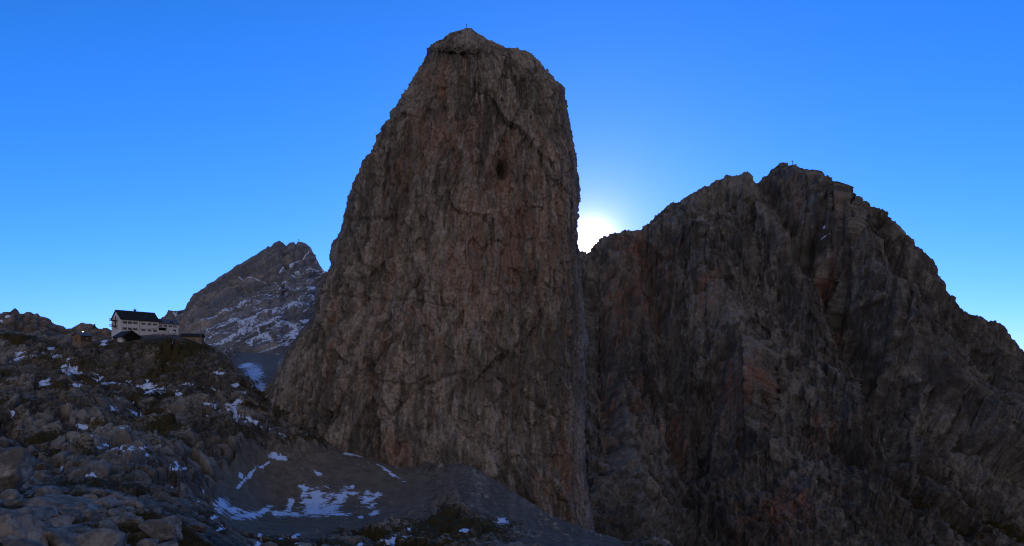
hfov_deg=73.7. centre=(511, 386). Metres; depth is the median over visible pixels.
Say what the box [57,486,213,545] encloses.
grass
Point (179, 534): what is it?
boulder
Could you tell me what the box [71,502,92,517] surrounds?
boulder
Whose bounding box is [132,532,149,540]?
boulder
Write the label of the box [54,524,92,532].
boulder
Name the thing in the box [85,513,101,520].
boulder
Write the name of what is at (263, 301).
mountain back
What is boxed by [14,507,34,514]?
boulder
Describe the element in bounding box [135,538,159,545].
boulder
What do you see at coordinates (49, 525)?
boulder
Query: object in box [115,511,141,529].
boulder
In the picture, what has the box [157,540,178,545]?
boulder
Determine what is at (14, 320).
hills
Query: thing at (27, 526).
boulder
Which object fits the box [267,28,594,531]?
rock tower
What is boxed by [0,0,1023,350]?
sky
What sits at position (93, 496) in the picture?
boulder
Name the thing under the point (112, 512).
boulder
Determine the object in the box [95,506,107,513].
boulder
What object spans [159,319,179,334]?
hut annex
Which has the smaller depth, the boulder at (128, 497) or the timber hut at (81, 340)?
the boulder at (128, 497)
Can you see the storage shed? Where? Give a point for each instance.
(127, 336)
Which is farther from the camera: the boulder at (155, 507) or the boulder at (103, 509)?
the boulder at (155, 507)
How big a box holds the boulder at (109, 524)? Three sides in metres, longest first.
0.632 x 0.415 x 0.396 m
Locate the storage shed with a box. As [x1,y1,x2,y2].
[111,330,141,341]
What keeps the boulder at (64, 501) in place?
on the ground at (189, 431)
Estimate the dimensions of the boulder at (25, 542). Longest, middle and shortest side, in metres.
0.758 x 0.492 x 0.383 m
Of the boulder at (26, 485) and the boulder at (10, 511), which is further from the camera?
the boulder at (26, 485)
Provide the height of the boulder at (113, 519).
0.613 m
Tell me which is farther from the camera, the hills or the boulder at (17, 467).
the hills
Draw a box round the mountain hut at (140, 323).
[109,309,159,338]
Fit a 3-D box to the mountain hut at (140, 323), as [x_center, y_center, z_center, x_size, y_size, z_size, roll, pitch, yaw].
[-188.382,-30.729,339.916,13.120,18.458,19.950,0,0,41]
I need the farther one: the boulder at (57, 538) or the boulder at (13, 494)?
the boulder at (13, 494)
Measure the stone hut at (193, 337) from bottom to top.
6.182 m
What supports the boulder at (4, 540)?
on the ground at (189, 431)
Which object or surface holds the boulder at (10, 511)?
on the ground at (189, 431)
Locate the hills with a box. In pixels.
[0,308,111,340]
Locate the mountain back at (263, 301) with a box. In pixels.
[161,241,324,356]
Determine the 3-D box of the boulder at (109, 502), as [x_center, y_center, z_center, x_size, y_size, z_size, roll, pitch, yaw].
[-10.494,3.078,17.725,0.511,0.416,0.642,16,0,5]
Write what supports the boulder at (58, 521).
on the ground at (189, 431)
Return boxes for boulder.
[0,447,35,490]
[0,489,20,499]
[0,508,20,513]
[0,514,48,545]
[0,535,18,545]
[4,500,26,507]
[6,539,42,545]
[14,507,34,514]
[22,505,54,519]
[23,482,29,488]
[23,486,69,493]
[25,495,102,515]
[34,485,63,496]
[43,505,58,513]
[44,516,74,526]
[44,522,54,528]
[45,531,82,545]
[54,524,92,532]
[58,508,86,518]
[60,509,83,521]
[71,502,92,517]
[76,528,126,545]
[85,494,97,499]
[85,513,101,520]
[93,520,118,529]
[95,497,121,509]
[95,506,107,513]
[105,515,119,522]
[106,491,123,497]
[106,508,119,516]
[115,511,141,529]
[116,495,136,499]
[118,499,144,508]
[126,506,136,513]
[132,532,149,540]
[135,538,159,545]
[138,519,177,542]
[145,503,161,513]
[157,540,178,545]
[162,514,181,531]
[176,531,182,539]
[189,522,206,532]
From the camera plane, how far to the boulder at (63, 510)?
15.97 m
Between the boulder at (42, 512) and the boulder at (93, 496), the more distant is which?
the boulder at (93, 496)
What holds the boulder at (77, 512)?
on the ground at (189, 431)
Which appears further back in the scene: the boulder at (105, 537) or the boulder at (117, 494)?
the boulder at (117, 494)
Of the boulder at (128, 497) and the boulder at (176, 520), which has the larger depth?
the boulder at (128, 497)
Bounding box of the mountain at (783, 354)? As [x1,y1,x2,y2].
[580,162,1023,545]
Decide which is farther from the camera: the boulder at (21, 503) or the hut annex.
the hut annex
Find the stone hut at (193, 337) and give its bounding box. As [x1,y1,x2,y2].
[180,333,204,343]
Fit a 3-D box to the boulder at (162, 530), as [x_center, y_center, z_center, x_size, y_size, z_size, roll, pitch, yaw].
[-6.995,2.852,13.500,0.737,0.491,0.638,8,-1,-6]
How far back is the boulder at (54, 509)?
14.67 m
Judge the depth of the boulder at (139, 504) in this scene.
20.25 m
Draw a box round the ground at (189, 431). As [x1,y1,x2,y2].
[0,330,672,545]
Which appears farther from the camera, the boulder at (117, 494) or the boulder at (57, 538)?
the boulder at (117, 494)
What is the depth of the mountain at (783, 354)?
543.12 m
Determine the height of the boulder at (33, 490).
0.368 m
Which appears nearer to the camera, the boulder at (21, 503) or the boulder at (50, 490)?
the boulder at (21, 503)
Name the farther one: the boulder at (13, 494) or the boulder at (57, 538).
the boulder at (13, 494)
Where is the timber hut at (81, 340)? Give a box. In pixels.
[71,332,93,348]
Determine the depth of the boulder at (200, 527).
15.40 m
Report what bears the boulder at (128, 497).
on the ground at (189, 431)
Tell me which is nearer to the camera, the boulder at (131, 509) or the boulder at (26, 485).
the boulder at (131, 509)

